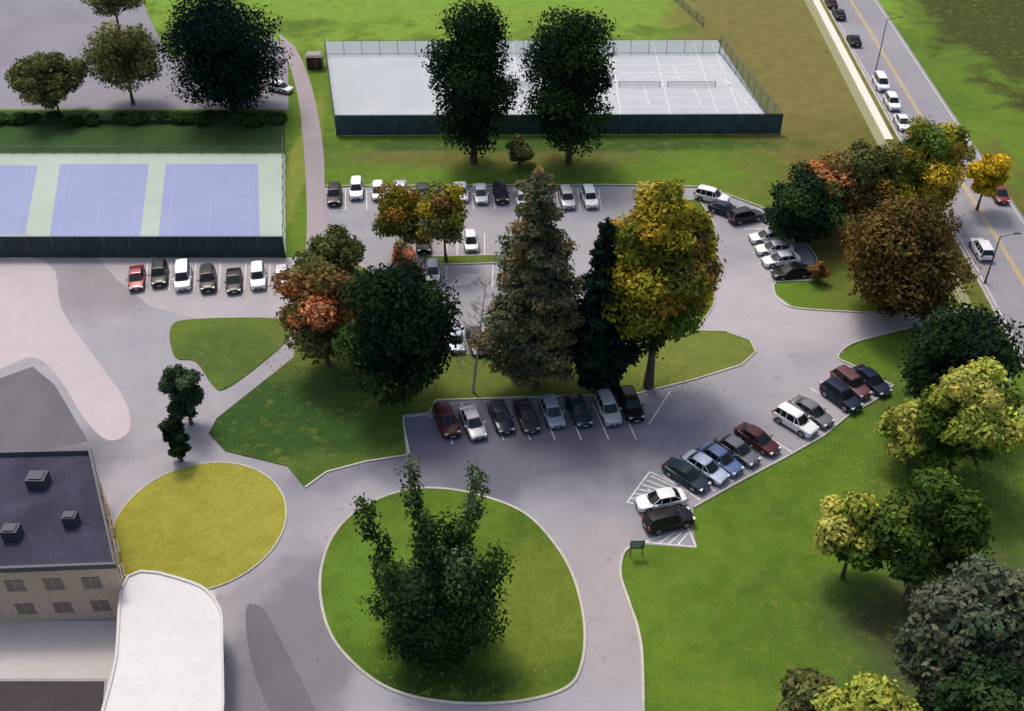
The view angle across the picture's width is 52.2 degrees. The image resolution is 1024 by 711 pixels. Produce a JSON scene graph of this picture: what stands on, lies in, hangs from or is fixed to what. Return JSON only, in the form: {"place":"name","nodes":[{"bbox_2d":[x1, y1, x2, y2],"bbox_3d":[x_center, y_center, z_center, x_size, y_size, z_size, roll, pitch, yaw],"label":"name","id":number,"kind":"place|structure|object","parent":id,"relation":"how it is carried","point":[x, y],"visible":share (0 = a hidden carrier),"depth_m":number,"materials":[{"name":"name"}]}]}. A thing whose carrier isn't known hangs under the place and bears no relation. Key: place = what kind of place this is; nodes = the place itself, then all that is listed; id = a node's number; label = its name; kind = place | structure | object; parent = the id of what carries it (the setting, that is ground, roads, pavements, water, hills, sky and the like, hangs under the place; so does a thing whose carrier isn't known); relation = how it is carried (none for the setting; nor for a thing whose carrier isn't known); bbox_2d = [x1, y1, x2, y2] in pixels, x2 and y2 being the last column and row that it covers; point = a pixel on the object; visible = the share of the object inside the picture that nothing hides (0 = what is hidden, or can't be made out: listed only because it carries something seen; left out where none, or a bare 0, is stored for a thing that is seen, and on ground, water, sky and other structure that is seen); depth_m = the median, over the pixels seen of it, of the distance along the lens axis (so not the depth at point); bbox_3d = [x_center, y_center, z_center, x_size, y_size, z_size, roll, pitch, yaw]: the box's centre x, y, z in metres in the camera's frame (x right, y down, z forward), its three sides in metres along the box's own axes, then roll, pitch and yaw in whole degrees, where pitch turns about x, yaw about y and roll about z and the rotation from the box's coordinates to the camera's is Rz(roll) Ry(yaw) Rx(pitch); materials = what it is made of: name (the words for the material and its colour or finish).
{"place":"outdoors","nodes":[
{"label":"outdoors","id":0,"kind":"place"},
{"bbox_2d":[0,470,124,622],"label":"walls","id":1,"kind":"structure","parent":0,"point":[74,594],"depth_m":83.99,"materials":[{"name":"beige brick"}]},
{"bbox_2d":[0,455,112,565],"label":"roof","id":2,"kind":"structure","parent":1,"relation":"on","point":[47,537],"depth_m":86.78,"materials":[{"name":"metal"}]},
{"bbox_2d":[0,470,80,540],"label":"roof vents","id":3,"kind":"object","parent":2,"relation":"on","point":[37,479],"visible":1,"depth_m":85.21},
{"bbox_2d":[0,448,116,572],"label":"parapet","id":4,"kind":"structure","parent":2,"relation":"on","point":[57,567],"depth_m":83.90,"materials":[{"name":"concrete"}]},
{"bbox_2d":[4,485,123,613],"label":"windows","id":5,"kind":"structure","parent":1,"relation":"attached to","point":[58,584],"depth_m":84.42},
{"bbox_2d":[7,490,124,615],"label":"window frames","id":6,"kind":"structure","parent":1,"relation":"attached to","point":[64,589],"depth_m":85.06,"materials":[{"name":"beige stone"}]},
{"bbox_2d":[0,589,215,686],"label":"entrance paving","id":7,"kind":"structure","parent":0,"point":[57,649],"depth_m":83.56,"materials":[{"name":"concrete"}]},
{"bbox_2d":[101,570,225,710],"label":"entrance canopy","id":8,"kind":"object","parent":7,"relation":"on","point":[170,654],"visible":1,"depth_m":79.37,"materials":[{"name":"grey"}]},
{"bbox_2d":[0,111,284,151],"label":"dark lawn","id":9,"kind":"structure","parent":0,"point":[133,138],"depth_m":155.10,"materials":[{"name":"green plant"}]},
{"bbox_2d":[3,50,88,112],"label":"deciduous tree","id":10,"kind":"object","parent":9,"relation":"on","point":[45,81],"visible":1,"depth_m":155.33,"materials":[{"name":"green plant"}]},
{"bbox_2d":[0,109,287,127],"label":"hedge","id":11,"kind":"object","parent":9,"relation":"on","point":[210,116],"visible":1,"depth_m":158.35,"materials":[{"name":"green plant"}]},
{"bbox_2d":[0,0,288,108],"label":"yard pavement","id":12,"kind":"structure","parent":0,"point":[28,27],"depth_m":181.67,"materials":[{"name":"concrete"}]},
{"bbox_2d":[79,0,145,29],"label":"deciduous tree","id":13,"kind":"object","parent":12,"relation":"on","point":[112,6],"visible":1,"depth_m":179.80,"materials":[{"name":"green plant"}]},
{"bbox_2d":[78,19,164,104],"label":"deciduous tree","id":14,"kind":"object","parent":12,"relation":"on","point":[116,54],"visible":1,"depth_m":157.47,"materials":[{"name":"green plant"}]},
{"bbox_2d":[98,258,290,317],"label":"forecourt pavement","id":15,"kind":"structure","parent":0,"point":[223,303],"depth_m":122.85,"materials":[{"name":"asphalt"}]},
{"bbox_2d":[148,258,168,287],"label":"parked car","id":16,"kind":"object","parent":15,"relation":"on","point":[159,271],"visible":1,"depth_m":124.08,"materials":[{"name":"black paint"}]},
{"bbox_2d":[171,258,192,290],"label":"parked car","id":17,"kind":"object","parent":15,"relation":"on","point":[183,272],"visible":1,"depth_m":123.41,"materials":[{"name":"white paint"}]},
{"bbox_2d":[197,263,216,292],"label":"parked car","id":18,"kind":"object","parent":15,"relation":"on","point":[207,278],"visible":1,"depth_m":123.20,"materials":[{"name":"black paint"}]},
{"bbox_2d":[169,317,289,390],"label":"lawn","id":19,"kind":"structure","parent":0,"point":[222,353],"depth_m":115.23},
{"bbox_2d":[246,604,314,710],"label":"dark paving","id":20,"kind":"structure","parent":0,"point":[280,684],"depth_m":82.24,"materials":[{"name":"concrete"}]},
{"bbox_2d":[209,199,754,485],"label":"lawn","id":21,"kind":"structure","parent":0,"point":[305,434],"depth_m":107.61,"materials":[{"name":"plant"}]},
{"bbox_2d":[268,255,361,365],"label":"autumn maple tree","id":22,"kind":"object","parent":21,"relation":"on","point":[315,313],"visible":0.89,"depth_m":105.53,"materials":[{"name":"orange plant"}]},
{"bbox_2d":[292,221,366,279],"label":"deciduous tree","id":23,"kind":"object","parent":21,"relation":"on","point":[343,250],"visible":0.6,"depth_m":114.99,"materials":[{"name":"green plant"}]},
{"bbox_2d":[327,256,464,408],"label":"round evergreen tree","id":24,"kind":"object","parent":21,"relation":"on","point":[403,326],"visible":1,"depth_m":99.79,"materials":[{"name":"green plant"}]},
{"bbox_2d":[452,273,496,392],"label":"bare birch tree","id":25,"kind":"object","parent":21,"relation":"on","point":[476,354],"visible":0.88,"depth_m":103.85,"materials":[{"name":"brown plant"}]},
{"bbox_2d":[467,166,586,389],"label":"pine tree","id":26,"kind":"object","parent":21,"relation":"on","point":[533,320],"visible":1,"depth_m":99.64,"materials":[{"name":"green plant"}]},
{"bbox_2d":[563,216,642,395],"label":"spruce tree","id":27,"kind":"object","parent":21,"relation":"on","point":[605,353],"visible":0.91,"depth_m":101.77,"materials":[{"name":"green plant"}]},
{"bbox_2d":[597,178,726,389],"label":"autumn maple tree","id":28,"kind":"object","parent":21,"relation":"on","point":[667,271],"visible":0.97,"depth_m":96.56,"materials":[{"name":"yellow plant"}]},
{"bbox_2d":[0,0,1023,710],"bbox_3d":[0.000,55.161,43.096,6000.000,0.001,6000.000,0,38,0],"label":"ground","id":29,"kind":"structure","parent":0,"point":[748,602],"depth_m":144.50,"materials":[{"name":"green plant"}]},
{"bbox_2d":[0,367,87,449],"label":"asphalt apron","id":30,"kind":"object","parent":29,"relation":"on","point":[35,413],"visible":1,"depth_m":105.89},
{"bbox_2d":[0,681,103,710],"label":"service yard","id":31,"kind":"structure","parent":29,"relation":"on","point":[51,695],"depth_m":80.25,"materials":[{"name":"asphalt"}]},
{"bbox_2d":[0,257,130,440],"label":"concrete walk","id":32,"kind":"structure","parent":29,"relation":"on","point":[34,322],"depth_m":115.36,"materials":[{"name":"concrete"}]},
{"bbox_2d":[0,154,285,252],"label":"tennis court surround","id":33,"kind":"object","parent":29,"relation":"on","point":[39,220],"visible":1,"depth_m":144.92,"materials":[{"name":"paint"}]},
{"bbox_2d":[0,165,37,234],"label":"tennis court","id":34,"kind":"object","parent":33,"relation":"on","point":[12,183],"visible":1,"depth_m":141.16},
{"bbox_2d":[50,164,148,236],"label":"tennis court","id":35,"kind":"object","parent":33,"relation":"on","point":[117,188],"visible":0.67,"depth_m":140.31,"materials":[{"name":"paint"}]},
{"bbox_2d":[158,164,259,236],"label":"tennis court","id":36,"kind":"object","parent":33,"relation":"on","point":[233,193],"visible":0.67,"depth_m":140.10,"materials":[{"name":"paint"}]},
{"bbox_2d":[0,236,285,257],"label":"court fence","id":37,"kind":"object","parent":29,"relation":"on","point":[133,247],"visible":0.98,"depth_m":128.22,"materials":[{"name":"grey"}]},
{"bbox_2d":[152,0,293,113],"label":"round evergreen tree","id":38,"kind":"object","parent":29,"relation":"on","point":[223,58],"visible":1,"depth_m":152.98,"materials":[{"name":"green plant"}]},
{"bbox_2d":[278,33,324,248],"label":"footpath","id":39,"kind":"structure","parent":29,"relation":"on","point":[314,159],"depth_m":153.04,"materials":[{"name":"concrete"}]},
{"bbox_2d":[371,180,424,245],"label":"young maple tree","id":40,"kind":"object","parent":29,"relation":"on","point":[397,207],"visible":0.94,"depth_m":124.02,"materials":[{"name":"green plant"}]},
{"bbox_2d":[418,0,523,164],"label":"tall oak tree","id":41,"kind":"object","parent":29,"relation":"on","point":[467,66],"visible":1,"depth_m":137.67,"materials":[{"name":"green plant"}]},
{"bbox_2d":[0,186,994,710],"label":"car park asphalt","id":42,"kind":"object","parent":29,"relation":"on","point":[568,490],"visible":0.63,"depth_m":102.50,"materials":[{"name":"asphalt"}]},
{"bbox_2d":[156,413,191,461],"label":"cypress shrub","id":43,"kind":"object","parent":42,"relation":"on","point":[176,437],"visible":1,"depth_m":98.13,"materials":[{"name":"green plant"}]},
{"bbox_2d":[157,364,204,424],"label":"tree","id":44,"kind":"object","parent":42,"relation":"on","point":[178,381],"visible":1,"depth_m":101.46,"materials":[{"name":"green plant"}]},
{"bbox_2d":[114,463,285,587],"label":"planting island","id":45,"kind":"structure","parent":42,"relation":"on","point":[207,525],"depth_m":94.16,"materials":[{"name":"plant"}]},
{"bbox_2d":[113,462,286,589],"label":"kerb","id":46,"kind":"structure","parent":42,"relation":"on","point":[257,564],"depth_m":95.22,"materials":[{"name":"concrete"}]},
{"bbox_2d":[391,240,421,275],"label":"young maple tree","id":47,"kind":"object","parent":42,"relation":"on","point":[404,250],"visible":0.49,"depth_m":119.31,"materials":[{"name":"orange plant"}]},
{"bbox_2d":[432,400,460,438],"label":"parked car","id":48,"kind":"object","parent":42,"relation":"on","point":[444,416],"visible":1,"depth_m":103.36,"materials":[{"name":"red paint"}]},
{"bbox_2d":[321,489,582,701],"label":"roundabout island","id":49,"kind":"structure","parent":42,"relation":"on","point":[542,603],"depth_m":86.43,"materials":[{"name":"green plant"}]},
{"bbox_2d":[350,453,515,673],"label":"multi stemmed evergreen tree","id":50,"kind":"object","parent":49,"relation":"on","point":[439,608],"visible":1,"depth_m":78.12,"materials":[{"name":"green plant"}]},
{"bbox_2d":[318,487,585,705],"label":"kerb","id":51,"kind":"structure","parent":42,"relation":"on","point":[379,683],"depth_m":83.78,"materials":[{"name":"concrete"}]},
{"bbox_2d":[423,255,499,263],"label":"lawn strip","id":52,"kind":"object","parent":42,"relation":"on","point":[471,259],"visible":0.64,"depth_m":128.63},
{"bbox_2d":[414,181,467,261],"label":"young maple tree","id":53,"kind":"object","parent":52,"relation":"on","point":[441,210],"visible":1,"depth_m":122.58,"materials":[{"name":"yellow plant"}]},
{"bbox_2d":[458,404,486,440],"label":"parked car","id":54,"kind":"object","parent":42,"relation":"on","point":[472,422],"visible":0.99,"depth_m":103.38,"materials":[{"name":"silver paint"}]},
{"bbox_2d":[487,398,514,434],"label":"parked car","id":55,"kind":"object","parent":42,"relation":"on","point":[500,416],"visible":1,"depth_m":104.07,"materials":[{"name":"blue paint"}]},
{"bbox_2d":[145,189,876,546],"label":"parking lines","id":56,"kind":"object","parent":42,"relation":"on","point":[569,413],"visible":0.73,"depth_m":105.88,"materials":[{"name":"paint"}]},
{"bbox_2d":[512,397,539,433],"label":"parked car","id":57,"kind":"object","parent":42,"relation":"on","point":[525,414],"visible":1,"depth_m":104.14,"materials":[{"name":"paint"}]},
{"bbox_2d":[304,329,756,487],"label":"kerb","id":58,"kind":"structure","parent":42,"relation":"on","point":[484,398],"depth_m":107.94,"materials":[{"name":"concrete"}]},
{"bbox_2d":[538,393,565,428],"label":"parked car","id":59,"kind":"object","parent":42,"relation":"on","point":[551,411],"visible":1,"depth_m":104.69,"materials":[{"name":"paint"}]},
{"bbox_2d":[564,392,592,427],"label":"parked car","id":60,"kind":"object","parent":42,"relation":"on","point":[577,408],"visible":1,"depth_m":104.85,"materials":[{"name":"teal paint"}]},
{"bbox_2d":[594,389,621,426],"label":"parked car","id":61,"kind":"object","parent":42,"relation":"on","point":[605,404],"visible":1,"depth_m":104.77,"materials":[{"name":"silver paint"}]},
{"bbox_2d":[617,385,644,422],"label":"parked car","id":62,"kind":"object","parent":42,"relation":"on","point":[628,400],"visible":1,"depth_m":105.24,"materials":[{"name":"black paint"}]},
{"bbox_2d":[634,487,688,512],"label":"parked car","id":63,"kind":"object","parent":42,"relation":"on","point":[663,497],"visible":0.86,"depth_m":95.21,"materials":[{"name":"white paint"}]},
{"bbox_2d":[641,505,695,535],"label":"parked car","id":64,"kind":"object","parent":42,"relation":"on","point":[659,521],"visible":1,"depth_m":92.97,"materials":[{"name":"black paint"}]},
{"bbox_2d":[661,456,710,492],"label":"parked car","id":65,"kind":"object","parent":42,"relation":"on","point":[690,477],"visible":1,"depth_m":97.69,"materials":[{"name":"teal paint"}]},
{"bbox_2d":[680,449,729,484],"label":"parked car","id":66,"kind":"object","parent":42,"relation":"on","point":[713,472],"visible":0.79,"depth_m":98.45,"materials":[{"name":"paint"}]},
{"bbox_2d":[696,440,744,476],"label":"parked car","id":67,"kind":"object","parent":42,"relation":"on","point":[731,465],"visible":0.81,"depth_m":99.36,"materials":[{"name":"blue paint"}]},
{"bbox_2d":[713,431,761,466],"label":"parked car","id":68,"kind":"object","parent":42,"relation":"on","point":[742,451],"visible":0.84,"depth_m":100.37,"materials":[{"name":"grey paint"}]},
{"bbox_2d":[727,206,763,225],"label":"parked car","id":69,"kind":"object","parent":42,"relation":"on","point":[739,216],"visible":0.98,"depth_m":134.98,"materials":[{"name":"paint"}]},
{"bbox_2d":[733,421,781,456],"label":"parked car","id":70,"kind":"object","parent":42,"relation":"on","point":[762,442],"visible":0.92,"depth_m":101.60,"materials":[{"name":"red paint"}]},
{"bbox_2d":[760,250,801,268],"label":"parked car","id":71,"kind":"object","parent":42,"relation":"on","point":[777,259],"visible":0.88,"depth_m":127.09,"materials":[{"name":"white paint"}]},
{"bbox_2d":[770,263,811,280],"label":"parked car","id":72,"kind":"object","parent":42,"relation":"on","point":[791,271],"visible":0.96,"depth_m":124.92,"materials":[{"name":"black paint"}]},
{"bbox_2d":[772,402,819,437],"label":"parked car","id":73,"kind":"object","parent":42,"relation":"on","point":[795,419],"visible":1,"depth_m":103.54,"materials":[{"name":"white paint"}]},
{"bbox_2d":[693,323,924,507],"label":"kerb","id":74,"kind":"structure","parent":42,"relation":"on","point":[791,453],"depth_m":103.34,"materials":[{"name":"concrete"}]},
{"bbox_2d":[788,394,834,428],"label":"parked car","id":75,"kind":"object","parent":42,"relation":"on","point":[820,416],"visible":0.78,"depth_m":104.73,"materials":[{"name":"grey paint"}]},
{"bbox_2d":[819,377,863,412],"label":"parked car","id":76,"kind":"object","parent":42,"relation":"on","point":[838,392],"visible":1,"depth_m":106.54,"materials":[{"name":"blue paint"}]},
{"bbox_2d":[830,365,872,400],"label":"parked car","id":77,"kind":"object","parent":42,"relation":"on","point":[850,378],"visible":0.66,"depth_m":108.01,"materials":[{"name":"paint"}]},
{"bbox_2d":[851,364,892,396],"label":"parked car","id":78,"kind":"object","parent":42,"relation":"on","point":[877,384],"visible":0.78,"depth_m":108.57,"materials":[{"name":"blue paint"}]},
{"bbox_2d":[504,134,535,164],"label":"shrub","id":79,"kind":"object","parent":29,"relation":"on","point":[521,151],"visible":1,"depth_m":146.31,"materials":[{"name":"green plant"}]},
{"bbox_2d":[325,40,763,132],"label":"sports court","id":80,"kind":"object","parent":29,"relation":"on","point":[373,79],"visible":0.5,"depth_m":172.06,"materials":[{"name":"concrete"}]},
{"bbox_2d":[511,43,757,114],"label":"court lines","id":81,"kind":"object","parent":80,"relation":"on","point":[666,97],"visible":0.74,"depth_m":166.78,"materials":[{"name":"paint"}]},
{"bbox_2d":[334,113,783,135],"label":"court fence","id":82,"kind":"object","parent":29,"relation":"on","point":[659,124],"visible":0.71,"depth_m":154.77,"materials":[{"name":"grey"}]},
{"bbox_2d":[517,5,619,164],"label":"tall oak tree","id":83,"kind":"object","parent":29,"relation":"on","point":[571,70],"visible":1,"depth_m":137.90,"materials":[{"name":"green plant"}]},
{"bbox_2d":[324,184,906,313],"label":"kerb","id":84,"kind":"structure","parent":29,"relation":"on","point":[775,295],"depth_m":130.27,"materials":[{"name":"concrete"}]},
{"bbox_2d":[619,546,644,710],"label":"kerb","id":85,"kind":"structure","parent":29,"relation":"on","point":[638,634],"depth_m":84.88,"materials":[{"name":"concrete"}]},
{"bbox_2d":[762,160,849,244],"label":"deciduous tree","id":86,"kind":"object","parent":29,"relation":"on","point":[803,209],"visible":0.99,"depth_m":126.59,"materials":[{"name":"green plant"}]},
{"bbox_2d":[776,666,838,710],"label":"deciduous tree","id":87,"kind":"object","parent":29,"relation":"on","point":[800,688],"visible":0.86,"depth_m":72.62,"materials":[{"name":"green plant"}]},
{"bbox_2d":[798,150,873,218],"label":"autumn maple tree","id":88,"kind":"object","parent":29,"relation":"on","point":[831,171],"visible":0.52,"depth_m":128.33,"materials":[{"name":"orange plant"}]},
{"bbox_2d":[812,489,899,579],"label":"young maple tree","id":89,"kind":"object","parent":29,"relation":"on","point":[843,533],"visible":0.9,"depth_m":84.21,"materials":[{"name":"yellow plant"}]},
{"bbox_2d":[810,671,922,710],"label":"autumn maple tree","id":90,"kind":"object","parent":29,"relation":"on","point":[867,692],"visible":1,"depth_m":67.80,"materials":[{"name":"yellow plant"}]},
{"bbox_2d":[829,138,918,228],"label":"deciduous tree","id":91,"kind":"object","parent":29,"relation":"on","point":[877,167],"visible":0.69,"depth_m":127.19,"materials":[{"name":"green plant"}]},
{"bbox_2d":[839,191,985,320],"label":"brown oak tree","id":92,"kind":"object","parent":29,"relation":"on","point":[901,255],"visible":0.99,"depth_m":111.33,"materials":[{"name":"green plant"}]},
{"bbox_2d":[873,396,959,470],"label":"young maple tree","id":93,"kind":"object","parent":29,"relation":"on","point":[896,428],"visible":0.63,"depth_m":96.27,"materials":[{"name":"yellow plant"}]},
{"bbox_2d":[823,0,1023,367],"bbox_3d":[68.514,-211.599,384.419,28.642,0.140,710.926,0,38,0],"label":"kerb","id":94,"kind":"structure","parent":29,"relation":"on","point":[960,247],"depth_m":158.52,"materials":[{"name":"concrete"}]},
{"bbox_2d":[865,467,994,598],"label":"deciduous tree","id":95,"kind":"object","parent":29,"relation":"on","point":[936,523],"visible":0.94,"depth_m":80.32,"materials":[{"name":"green plant"}]},
{"bbox_2d":[891,115,976,210],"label":"autumn maple tree","id":96,"kind":"object","parent":29,"relation":"on","point":[936,166],"visible":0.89,"depth_m":128.83,"materials":[{"name":"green plant"}]},
{"bbox_2d":[888,550,1023,704],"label":"deciduous tree","id":97,"kind":"object","parent":29,"relation":"on","point":[979,602],"visible":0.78,"depth_m":68.25,"materials":[{"name":"green plant"}]},
{"bbox_2d":[895,298,1023,403],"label":"round evergreen tree","id":98,"kind":"object","parent":29,"relation":"on","point":[944,343],"visible":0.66,"depth_m":100.47,"materials":[{"name":"green plant"}]},
{"bbox_2d":[911,356,1023,476],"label":"autumn maple tree","id":99,"kind":"object","parent":29,"relation":"on","point":[976,415],"visible":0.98,"depth_m":91.99,"materials":[{"name":"yellow plant"}]},
{"bbox_2d":[917,642,1023,710],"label":"round evergreen tree","id":100,"kind":"object","parent":29,"relation":"on","point":[979,687],"visible":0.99,"depth_m":64.93,"materials":[{"name":"green plant"}]},
{"bbox_2d":[965,153,1013,210],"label":"young maple tree","id":101,"kind":"object","parent":29,"relation":"on","point":[988,175],"visible":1,"depth_m":133.93,"materials":[{"name":"yellow plant"}]},
{"bbox_2d":[813,0,892,138],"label":"pavement","id":102,"kind":"structure","parent":0,"point":[873,109],"depth_m":173.40,"materials":[{"name":"white concrete"}]},
{"bbox_2d":[804,0,1023,413],"bbox_3d":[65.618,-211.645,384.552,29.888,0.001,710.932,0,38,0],"label":"pavement","id":103,"kind":"structure","parent":0,"point":[860,101],"depth_m":168.29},
{"bbox_2d":[829,0,1023,356],"bbox_3d":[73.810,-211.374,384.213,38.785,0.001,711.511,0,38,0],"label":"road","id":104,"kind":"structure","parent":0,"point":[1004,285],"depth_m":155.60,"materials":[{"name":"asphalt"}]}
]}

